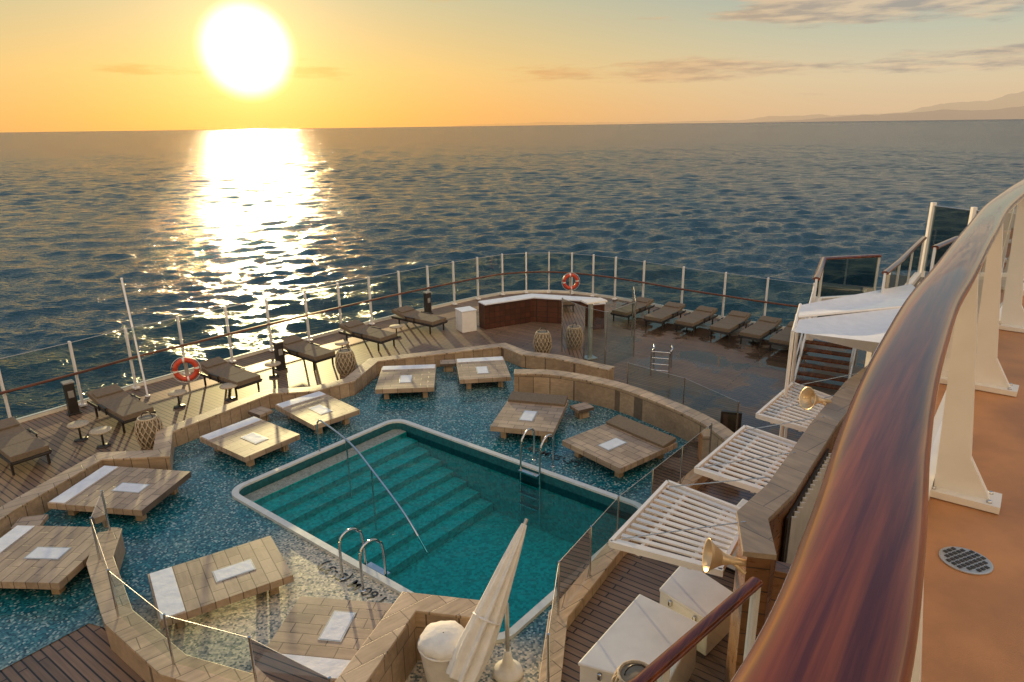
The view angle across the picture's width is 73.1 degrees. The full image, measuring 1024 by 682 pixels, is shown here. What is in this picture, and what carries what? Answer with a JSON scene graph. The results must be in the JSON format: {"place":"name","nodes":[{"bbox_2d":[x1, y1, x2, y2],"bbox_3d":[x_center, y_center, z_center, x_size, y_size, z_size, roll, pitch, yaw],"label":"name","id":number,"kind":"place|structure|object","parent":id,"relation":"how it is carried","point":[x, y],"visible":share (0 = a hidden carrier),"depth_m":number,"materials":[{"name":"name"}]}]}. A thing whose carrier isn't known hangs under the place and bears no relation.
{"place":"outdoors","nodes":[
{"label":"outdoors","id":0,"kind":"place"},
{"bbox_2d":[0,293,866,681],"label":"teak deck","id":1,"kind":"structure","parent":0,"point":[750,377],"depth_m":20.13,"materials":[{"name":"brown wood"}]},
{"bbox_2d":[0,417,51,475],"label":"sun lounger","id":2,"kind":"object","parent":1,"relation":"on","point":[19,443],"visible":1,"depth_m":16.18,"materials":[{"name":"brown metal"}]},
{"bbox_2d":[60,379,81,415],"bbox_3d":[-12.181,1.561,19.084,0.280,0.955,0.320,15,24,42],"label":"deck service post","id":3,"kind":"object","parent":1,"relation":"on","point":[69,391],"visible":1,"depth_m":19.01,"materials":[{"name":"brown wood"}]},
{"bbox_2d":[66,420,89,441],"bbox_3d":[-10.971,2.298,17.538,0.500,0.440,0.500,-1,17,0],"label":"side table","id":4,"kind":"object","parent":1,"relation":"on","point":[78,424],"visible":1,"depth_m":17.49,"materials":[{"name":"wood"}]},
{"bbox_2d":[89,426,111,448],"bbox_3d":[-10.169,2.406,17.156,0.500,0.440,0.500,-1,17,0],"label":"side table","id":5,"kind":"object","parent":1,"relation":"on","point":[101,430],"visible":1,"depth_m":17.11,"materials":[{"name":"wood"}]},
{"bbox_2d":[87,384,155,432],"bbox_3d":[-10.577,1.807,18.696,2.272,0.676,0.940,13,22,37],"label":"sun lounger","id":6,"kind":"object","parent":1,"relation":"on","point":[118,403],"visible":0.98,"depth_m":18.53,"materials":[{"name":"brown metal"}]},
{"bbox_2d":[120,278,149,397],"bbox_3d":[-11.235,-0.124,20.601,0.140,3.274,1.917,-12,20,-31],"label":"flagstaff","id":7,"kind":"object","parent":1,"relation":"on","point":[147,395],"visible":1,"depth_m":20.58,"materials":[{"name":"white paint"}]},
{"bbox_2d":[134,412,163,449],"bbox_3d":[-8.972,2.175,17.089,0.642,0.930,0.649,-1,17,0],"label":"woven lantern","id":8,"kind":"object","parent":1,"relation":"on","point":[147,426],"visible":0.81,"depth_m":16.89,"materials":[{"name":"wicker"}]},
{"bbox_2d":[168,389,186,408],"bbox_3d":[-9.429,1.652,19.542,0.500,0.440,0.500,-1,17,0],"label":"side table","id":9,"kind":"object","parent":1,"relation":"on","point":[177,393],"visible":1,"depth_m":19.50,"materials":[{"name":"wood"}]},
{"bbox_2d":[171,356,200,393],"bbox_3d":[-9.546,1.059,20.327,0.816,1.308,0.205,-7,18,-19],"label":"life ring","id":10,"kind":"object","parent":1,"relation":"on","point":[185,360],"visible":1,"depth_m":20.22,"materials":[{"name":"orange plastic"}]},
{"bbox_2d":[219,382,237,400],"bbox_3d":[-8.181,1.487,20.020,0.500,0.440,0.500,-1,17,0],"label":"side table","id":11,"kind":"object","parent":1,"relation":"on","point":[228,386],"visible":1,"depth_m":19.97,"materials":[{"name":"wood"}]},
{"bbox_2d":[198,357,262,397],"bbox_3d":[-8.587,1.081,20.939,2.272,0.676,0.940,12,21,35],"label":"sun lounger","id":12,"kind":"object","parent":1,"relation":"on","point":[220,370],"visible":0.98,"depth_m":20.75,"materials":[{"name":"beige fabric"}]},
{"bbox_2d":[264,361,280,377],"bbox_3d":[-7.539,0.912,21.833,0.500,0.440,0.500,-1,17,0],"label":"side table","id":13,"kind":"object","parent":1,"relation":"on","point":[272,364],"visible":1,"depth_m":21.79,"materials":[{"name":"white"}]},
{"bbox_2d":[272,340,287,370],"bbox_3d":[-7.545,0.458,22.425,0.280,0.955,0.320,15,24,42],"label":"deck service post","id":14,"kind":"object","parent":1,"relation":"on","point":[278,350],"visible":1,"depth_m":22.34,"materials":[{"name":"brown metal"}]},
{"bbox_2d":[279,335,335,370],"bbox_3d":[-6.896,0.389,23.087,2.272,0.676,0.939,13,22,37],"label":"sun lounger","id":15,"kind":"object","parent":1,"relation":"on","point":[297,346],"visible":0.87,"depth_m":22.82,"materials":[{"name":"fabric"}]},
{"bbox_2d":[0,343,614,537],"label":"stone border wall","id":16,"kind":"structure","parent":1,"relation":"on","point":[38,498],"depth_m":18.53,"materials":[{"name":"stone"}]},
{"bbox_2d":[334,341,348,348],"bbox_3d":[-5.847,0.264,23.838,0.500,0.440,0.500,-1,17,0],"label":"side table","id":17,"kind":"object","parent":1,"relation":"on","point":[340,343],"visible":0.59,"depth_m":23.68,"materials":[{"name":"white"}]},
{"bbox_2d":[0,360,687,681],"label":"mosaic wet deck","id":18,"kind":"structure","parent":1,"relation":"on","point":[202,512],"depth_m":13.48,"materials":[{"name":"blue tile"}]},
{"bbox_2d":[10,514,48,529],"bbox_3d":[-9.323,3.624,13.402,0.500,0.300,0.420,-4,18,-11],"label":"stone stool","id":19,"kind":"object","parent":18,"relation":"on","point":[38,520],"visible":0.5,"depth_m":13.38,"materials":[{"name":"brown wood"}]},
{"bbox_2d":[0,525,118,593],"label":"daybed","id":20,"kind":"object","parent":18,"relation":"on","point":[53,559],"visible":0.78,"depth_m":12.11,"materials":[{"name":"brown wood"}]},
{"bbox_2d":[47,466,190,520],"bbox_3d":[-8.149,3.221,14.493,2.097,0.411,1.612,2,18,9],"label":"daybed","id":21,"kind":"object","parent":18,"relation":"on","point":[138,493],"visible":0.98,"depth_m":14.27,"materials":[{"name":"brown wood"}]},
{"bbox_2d":[86,528,253,681],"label":"stone parapet","id":22,"kind":"structure","parent":18,"relation":"on","point":[139,645],"depth_m":10.03,"materials":[{"name":"stone"}]},
{"bbox_2d":[89,490,331,681],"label":"glass fence","id":23,"kind":"object","parent":22,"relation":"on","point":[269,664],"visible":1,"depth_m":8.85,"materials":[{"name":"clear glass"}]},
{"bbox_2d":[147,536,293,628],"bbox_3d":[-4.874,4.080,11.601,2.024,0.411,1.402,-12,20,-31],"label":"daybed","id":24,"kind":"object","parent":18,"relation":"on","point":[196,587],"visible":1,"depth_m":11.42,"materials":[{"name":"brown wood"}]},
{"bbox_2d":[199,417,299,466],"bbox_3d":[-6.357,2.473,16.814,1.889,0.411,1.504,12,21,35],"label":"daybed","id":25,"kind":"object","parent":18,"relation":"on","point":[248,441],"visible":1,"depth_m":16.61,"materials":[{"name":"brown wood"}]},
{"bbox_2d":[248,406,272,420],"bbox_3d":[-6.724,1.997,18.509,0.500,0.300,0.420,11,21,33],"label":"stone stool","id":26,"kind":"object","parent":18,"relation":"on","point":[261,412],"visible":0.83,"depth_m":18.41,"materials":[{"name":"beige stone"}]},
{"bbox_2d":[275,391,359,433],"bbox_3d":[-5.196,1.943,18.464,1.982,0.411,1.364,15,24,42],"label":"daybed","id":27,"kind":"object","parent":18,"relation":"on","point":[310,410],"visible":0.97,"depth_m":18.23,"materials":[{"name":"brown wood"}]},
{"bbox_2d":[250,596,392,681],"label":"daybed","id":28,"kind":"object","parent":18,"relation":"on","point":[327,637],"visible":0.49,"depth_m":10.20,"materials":[{"name":"brown wood"}]},
{"bbox_2d":[318,561,386,601],"bbox_3d":[-2.772,4.144,11.943,1.647,0.004,0.297,13,22,37],"label":"depth marking","id":29,"kind":"object","parent":18,"relation":"on","point":[355,585],"visible":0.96,"depth_m":11.84,"materials":[{"name":"paint"}]},
{"bbox_2d":[338,528,389,592],"bbox_3d":[-2.549,4.271,12.116,0.639,2.093,0.669,13,22,37],"label":"pool ladder","id":30,"kind":"object","parent":18,"relation":"attached to","point":[380,570],"visible":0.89,"depth_m":11.91,"materials":[{"name":"metal"}]},
{"bbox_2d":[375,364,435,398],"bbox_3d":[-3.123,1.233,20.651,1.668,0.411,1.988,-2,17,-4],"label":"daybed","id":31,"kind":"object","parent":18,"relation":"on","point":[405,378],"visible":1,"depth_m":20.31,"materials":[{"name":"brown wood"}]},
{"bbox_2d":[335,592,479,681],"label":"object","id":32,"kind":"object","parent":18,"relation":"on","point":[388,651],"visible":0.56,"depth_m":9.69,"materials":[{"name":"wood"}]},
{"bbox_2d":[417,620,464,681],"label":"covered towel bin","id":33,"kind":"object","parent":18,"relation":"on","point":[437,643],"visible":0.75,"depth_m":9.22,"materials":[{"name":"beige fabric"}]},
{"bbox_2d":[440,359,455,371],"bbox_3d":[-2.040,0.803,22.136,0.500,0.300,0.420,-2,17,-5],"label":"side table","id":34,"kind":"object","parent":18,"relation":"on","point":[447,365],"visible":0.98,"depth_m":22.02,"materials":[{"name":"brown wood"}]},
{"bbox_2d":[456,356,510,388],"bbox_3d":[-0.911,0.997,21.314,1.517,0.411,1.910,-3,17,-7],"label":"daybed","id":35,"kind":"object","parent":18,"relation":"on","point":[482,370],"visible":1,"depth_m":20.98,"materials":[{"name":"brown wood"}]},
{"bbox_2d":[445,518,527,681],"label":"folded parasol","id":36,"kind":"object","parent":18,"relation":"on","point":[472,652],"visible":1,"depth_m":9.10,"materials":[{"name":"beige fabric"}]},
{"bbox_2d":[493,603,522,681],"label":"parasol base","id":37,"kind":"object","parent":18,"relation":"on","point":[507,667],"visible":0.96,"depth_m":9.71,"materials":[{"name":"beige plastic"}]},
{"bbox_2d":[490,391,568,441],"bbox_3d":[0.495,1.976,17.926,1.589,0.526,2.126,4,18,14],"label":"daybed","id":38,"kind":"object","parent":18,"relation":"on","point":[541,415],"visible":0.96,"depth_m":17.75,"materials":[{"name":"brown wood"}]},
{"bbox_2d":[518,428,554,522],"bbox_3d":[0.555,3.062,15.858,0.639,2.093,0.669,13,22,37],"label":"pool ladder","id":39,"kind":"object","parent":18,"relation":"on","point":[521,481],"visible":1,"depth_m":15.71,"materials":[{"name":"metal"}]},
{"bbox_2d":[522,444,579,466],"bbox_3d":[0.891,2.712,16.378,1.647,0.004,0.297,13,22,37],"label":"depth marking","id":40,"kind":"object","parent":18,"relation":"on","point":[545,453],"visible":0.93,"depth_m":16.40,"materials":[{"name":"tile"}]},
{"bbox_2d":[570,402,593,418],"bbox_3d":[1.875,1.884,18.509,0.500,0.300,0.420,-10,20,-27],"label":"wooden stool","id":41,"kind":"object","parent":18,"relation":"on","point":[582,410],"visible":1,"depth_m":18.41,"materials":[{"name":"brown wood"}]},
{"bbox_2d":[562,414,676,477],"bbox_3d":[2.518,2.481,16.223,1.952,0.526,1.837,-14,22,-37],"label":"daybed","id":42,"kind":"object","parent":18,"relation":"on","point":[619,445],"visible":1,"depth_m":16.03,"materials":[{"name":"brown wood"}]},
{"bbox_2d":[514,369,744,470],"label":"curved stone wall","id":43,"kind":"structure","parent":18,"relation":"on","point":[684,422],"depth_m":18.57,"materials":[{"name":"stone"}]},
{"bbox_2d":[335,346,355,375],"bbox_3d":[-5.293,0.608,21.957,0.642,0.930,0.649,-1,17,0],"label":"woven lantern","id":44,"kind":"object","parent":1,"relation":"on","point":[345,361],"visible":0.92,"depth_m":21.78,"materials":[{"name":"wicker"}]},
{"bbox_2d":[338,319,397,350],"bbox_3d":[-5.203,-0.214,24.948,2.272,0.676,0.940,12,22,36],"label":"sun lounger","id":45,"kind":"object","parent":1,"relation":"on","point":[355,328],"visible":0.98,"depth_m":24.75,"materials":[{"name":"fabric"}]},
{"bbox_2d":[389,324,402,337],"bbox_3d":[-4.305,-0.352,25.747,0.500,0.440,0.500,-1,17,0],"label":"side table","id":46,"kind":"object","parent":1,"relation":"on","point":[395,326],"visible":0.75,"depth_m":25.70,"materials":[{"name":"white"}]},
{"bbox_2d":[0,252,814,419],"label":"glass windscreen","id":47,"kind":"object","parent":1,"relation":"on","point":[228,334],"visible":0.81,"depth_m":25.80,"materials":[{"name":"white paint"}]},
{"bbox_2d":[562,273,579,295],"bbox_3d":[2.566,-2.371,30.307,0.816,1.308,0.205,-2,17,-5],"label":"life ring","id":48,"kind":"object","parent":47,"relation":"attached to","point":[569,287],"visible":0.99,"depth_m":30.19,"materials":[{"name":"orange plastic"}]},
{"bbox_2d":[391,305,447,333],"bbox_3d":[-3.611,-0.831,26.858,2.272,0.676,0.939,12,22,36],"label":"sun lounger","id":49,"kind":"object","parent":1,"relation":"on","point":[406,313],"visible":0.98,"depth_m":26.64,"materials":[{"name":"brown fabric"}]},
{"bbox_2d":[423,291,432,313],"bbox_3d":[-3.521,-1.591,28.821,0.280,0.955,0.320,15,24,42],"label":"deck service post","id":50,"kind":"object","parent":1,"relation":"on","point":[427,301],"visible":0.84,"depth_m":28.73,"materials":[{"name":"brown metal"}]},
{"bbox_2d":[232,419,641,642],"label":"swimming pool","id":51,"kind":"structure","parent":1,"relation":"in","point":[458,500],"depth_m":15.54,"materials":[{"name":"liquid"}]},
{"bbox_2d":[316,419,427,552],"bbox_3d":[-3.125,3.342,15.035,0.084,2.141,4.621,-15,22,-38],"label":"pool handrail","id":52,"kind":"object","parent":51,"relation":"attached to","point":[383,484],"visible":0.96,"depth_m":14.90,"materials":[{"name":"metal"}]},
{"bbox_2d":[455,293,605,332],"bbox_3d":[0.687,-1.185,27.236,5.767,1.020,2.462,-1,17,0],"label":"deck bar","id":53,"kind":"object","parent":1,"relation":"on","point":[513,310],"visible":0.71,"depth_m":26.90,"materials":[{"name":"white paint"}]},
{"bbox_2d":[533,328,551,353],"bbox_3d":[1.050,-0.011,23.675,0.642,0.930,0.649,-1,17,0],"label":"woven lantern","id":54,"kind":"object","parent":1,"relation":"on","point":[542,341],"visible":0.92,"depth_m":23.49,"materials":[{"name":"wicker"}]},
{"bbox_2d":[580,297,606,359],"bbox_3d":[2.639,-0.376,22.831,0.750,2.050,0.625,-8,19,-22],"label":"outdoor shower","id":55,"kind":"object","parent":1,"relation":"on","point":[590,303],"visible":0.93,"depth_m":22.80,"materials":[{"name":"grey metal"}]},
{"bbox_2d":[561,286,636,364],"bbox_3d":[3.592,-0.512,23.447,3.247,1.920,2.279,-11,20,-29],"label":"glass fence","id":56,"kind":"object","parent":1,"relation":"on","point":[573,330],"visible":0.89,"depth_m":23.03,"materials":[{"name":"clear glass"}]},
{"bbox_2d":[539,463,714,681],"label":"stone kerb","id":57,"kind":"structure","parent":1,"relation":"on","point":[606,561],"depth_m":11.29,"materials":[{"name":"stone"}]},
{"bbox_2d":[547,423,711,681],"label":"glass fence","id":58,"kind":"object","parent":57,"relation":"on","point":[574,562],"visible":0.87,"depth_m":11.39,"materials":[{"name":"clear glass"}]},
{"bbox_2d":[610,297,654,323],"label":"sun lounger","id":59,"kind":"object","parent":1,"relation":"on","point":[643,304],"visible":0.88,"depth_m":27.68,"materials":[{"name":"brown fabric"}]},
{"bbox_2d":[578,594,697,681],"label":"storage chest","id":60,"kind":"object","parent":1,"relation":"on","point":[645,629],"visible":0.83,"depth_m":9.35,"materials":[{"name":"white paint"}]},
{"bbox_2d":[650,343,672,377],"bbox_3d":[4.729,0.524,21.697,0.662,0.961,0.954,5,18,16],"label":"steel step frame","id":61,"kind":"object","parent":1,"relation":"on","point":[669,365],"visible":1,"depth_m":21.32,"materials":[{"name":"silver metal"}]},
{"bbox_2d":[643,301,685,329],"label":"sun lounger","id":62,"kind":"object","parent":1,"relation":"on","point":[668,310],"visible":0.98,"depth_m":26.85,"materials":[{"name":"beige fabric"}]},
{"bbox_2d":[627,362,739,431],"bbox_3d":[4.533,1.495,18.485,0.314,1.020,3.755,-13,21,-34],"label":"glass fence","id":63,"kind":"object","parent":1,"relation":"on","point":[684,391],"visible":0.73,"depth_m":18.47,"materials":[{"name":"clear glass"}]},
{"bbox_2d":[674,305,717,334],"bbox_3d":[7.040,-0.803,26.386,0.886,0.638,2.142,14,22,38],"label":"sun lounger","id":64,"kind":"object","parent":1,"relation":"on","point":[698,316],"visible":0.97,"depth_m":26.14,"materials":[{"name":"brown fabric"}]},
{"bbox_2d":[659,566,732,657],"bbox_3d":[2.800,4.116,10.614,1.017,0.750,1.026,16,24,42],"label":"storage chest","id":65,"kind":"object","parent":1,"relation":"on","point":[695,595],"visible":0.64,"depth_m":10.36,"materials":[{"name":"white paint"}]},
{"bbox_2d":[708,310,750,340],"bbox_3d":[8.093,-0.579,25.622,0.886,0.638,2.142,13,22,37],"label":"sun lounger","id":66,"kind":"object","parent":1,"relation":"on","point":[732,321],"visible":0.94,"depth_m":25.40,"materials":[{"name":"beige fabric"}]},
{"bbox_2d":[720,410,741,435],"bbox_3d":[5.477,2.054,17.319,0.560,0.625,0.200,5,18,16],"label":"vent panel","id":67,"kind":"object","parent":1,"relation":"on","point":[728,419],"visible":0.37,"depth_m":17.23,"materials":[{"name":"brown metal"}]},
{"bbox_2d":[715,499,747,572],"bbox_3d":[4.244,3.560,12.333,0.867,0.750,1.419,13,22,37],"label":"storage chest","id":68,"kind":"object","parent":1,"relation":"on","point":[741,503],"visible":0.15,"depth_m":12.04,"materials":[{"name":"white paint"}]},
{"bbox_2d":[738,315,782,347],"bbox_3d":[8.946,-0.351,24.859,0.886,0.638,2.142,13,22,38],"label":"sun lounger","id":69,"kind":"object","parent":1,"relation":"on","point":[761,328],"visible":0.94,"depth_m":24.62,"materials":[{"name":"brown fabric"}]},
{"bbox_2d":[768,321,804,350],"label":"sun lounger","id":70,"kind":"object","parent":1,"relation":"on","point":[781,338],"visible":0.5,"depth_m":23.65,"materials":[{"name":"beige fabric"}]},
{"bbox_2d":[724,366,866,681],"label":"tiled wall","id":71,"kind":"structure","parent":1,"relation":"on","point":[763,512],"depth_m":8.85,"materials":[{"name":"brown tile"}]},
{"bbox_2d":[608,477,768,576],"bbox_3d":[2.506,2.258,9.377,1.650,0.811,1.993,11,21,33],"label":"slatted awning","id":72,"kind":"object","parent":71,"relation":"attached to","point":[644,550],"visible":0.81,"depth_m":9.44,"materials":[{"name":"white paint"}]},
{"bbox_2d":[702,538,745,574],"bbox_3d":[2.394,2.467,7.794,0.529,0.398,0.381,7,19,24],"label":"loudspeaker","id":73,"kind":"object","parent":71,"relation":"attached to","point":[714,556],"visible":0.98,"depth_m":7.82,"materials":[{"name":"gold metal"}]},
{"bbox_2d":[694,416,824,492],"bbox_3d":[4.132,1.645,11.273,1.486,0.811,2.125,13,22,37],"label":"slatted awning","id":74,"kind":"object","parent":71,"relation":"attached to","point":[719,475],"visible":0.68,"depth_m":11.37,"materials":[{"name":"white paint"}]},
{"bbox_2d":[781,448,830,563],"bbox_3d":[4.306,2.615,10.070,0.104,1.300,2.431,11,21,34],"label":"louvre grille","id":75,"kind":"object","parent":71,"relation":"attached to","point":[798,517],"visible":0.45,"depth_m":9.46,"materials":[{"name":"grey metal"}]},
{"bbox_2d":[755,373,857,431],"bbox_3d":[5.744,0.982,13.328,1.367,0.811,2.206,14,22,38],"label":"slatted awning","id":76,"kind":"object","parent":71,"relation":"attached to","point":[776,419],"visible":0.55,"depth_m":13.25,"materials":[{"name":"white paint"}]},
{"bbox_2d":[799,387,831,409],"bbox_3d":[5.209,0.981,11.732,0.527,0.409,0.391,-1,17,0],"label":"deck floodlight","id":77,"kind":"object","parent":71,"relation":"on","point":[809,398],"visible":0.94,"depth_m":11.82,"materials":[{"name":"gold metal"}]},
{"bbox_2d":[793,286,856,389],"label":"deck stairs","id":78,"kind":"structure","parent":1,"relation":"on","point":[850,363],"depth_m":20.57,"materials":[{"name":"brown wood"}]},
{"bbox_2d":[775,284,914,470],"bbox_3d":[7.694,0.935,15.440,2.582,3.824,5.204,15,23,40],"label":"shade sail","id":79,"kind":"object","parent":1,"relation":"on","point":[871,325],"visible":0.74,"depth_m":14.44,"materials":[{"name":"white fabric"}]},
{"bbox_2d":[0,119,1023,419],"bbox_3d":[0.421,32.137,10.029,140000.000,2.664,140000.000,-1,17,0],"label":"sea","id":80,"kind":"structure","parent":0,"point":[168,225],"depth_m":264.22,"materials":[{"name":"blue liquid"}]},
{"bbox_2d":[16,290,785,422],"bbox_3d":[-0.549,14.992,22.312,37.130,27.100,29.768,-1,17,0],"label":"handrail","id":81,"kind":"object","parent":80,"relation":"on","point":[265,350],"visible":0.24,"depth_m":26.08,"materials":[{"name":"white paint"}]},
{"bbox_2d":[0,0,1023,131],"label":"sky","id":82,"kind":"structure","parent":0,"point":[66,65],"materials":[{"name":"orange"}]},
{"bbox_2d":[611,660,656,681],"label":"woven lantern","id":83,"kind":"object","parent":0,"point":[626,671],"visible":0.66,"depth_m":8.22,"materials":[{"name":"wicker"}]},
{"bbox_2d":[628,577,762,681],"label":"balcony rail","id":84,"kind":"object","parent":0,"point":[660,666],"visible":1,"depth_m":4.96,"materials":[{"name":"brown wood"}]},
{"bbox_2d":[810,277,1023,367],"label":"side terrace","id":85,"kind":"structure","parent":0,"point":[869,347],"depth_m":15.49,"materials":[{"name":"white paint"}]},
{"bbox_2d":[805,254,880,340],"bbox_3d":[7.973,-1.246,17.434,3.963,1.493,1.053,-17,23,-42],"label":"terrace balustrade","id":86,"kind":"object","parent":85,"relation":"on","point":[851,274],"visible":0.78,"depth_m":18.17,"materials":[{"name":"clear glass"}]},
{"bbox_2d":[881,236,926,307],"bbox_3d":[10.443,-1.641,18.428,0.194,1.493,6.186,12,21,35],"label":"terrace balustrade","id":87,"kind":"object","parent":85,"relation":"on","point":[903,269],"visible":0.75,"depth_m":18.36,"materials":[{"name":"white metal"}]},
{"bbox_2d":[920,202,1015,276],"bbox_3d":[13.398,-2.707,20.199,0.430,2.400,2.892,-10,20,-27],"label":"terrace screen","id":88,"kind":"object","parent":85,"relation":"on","point":[944,223],"visible":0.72,"depth_m":20.85,"materials":[{"name":"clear glass"}]},
{"bbox_2d":[929,230,1013,276],"bbox_3d":[10.865,-1.779,16.671,3.853,1.493,0.600,-11,20,-31],"label":"terrace balustrade","id":89,"kind":"object","parent":85,"relation":"on","point":[940,249],"visible":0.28,"depth_m":15.88,"materials":[{"name":"white metal"}]},
{"bbox_2d":[921,296,1023,681],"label":"balcony deck","id":90,"kind":"structure","parent":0,"point":[973,628],"depth_m":2.50,"materials":[{"name":"orange paint"}]},
{"bbox_2d":[731,179,1023,681],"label":"balcony railing","id":91,"kind":"object","parent":90,"relation":"on","point":[848,605],"visible":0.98,"depth_m":0.98,"materials":[{"name":"brown wood"}]},
{"bbox_2d":[939,546,993,574],"bbox_3d":[1.661,0.801,2.530,0.170,0.008,0.170,-8,19,-22],"label":"floor drain","id":92,"kind":"object","parent":90,"relation":"on","point":[965,560],"visible":1,"depth_m":2.52,"materials":[{"name":"grey metal"}]},
{"bbox_2d":[928,283,1023,501],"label":"balcony toe kerb","id":93,"kind":"structure","parent":90,"relation":"on","point":[934,456],"depth_m":3.17,"materials":[{"name":"white paint"}]}
]}

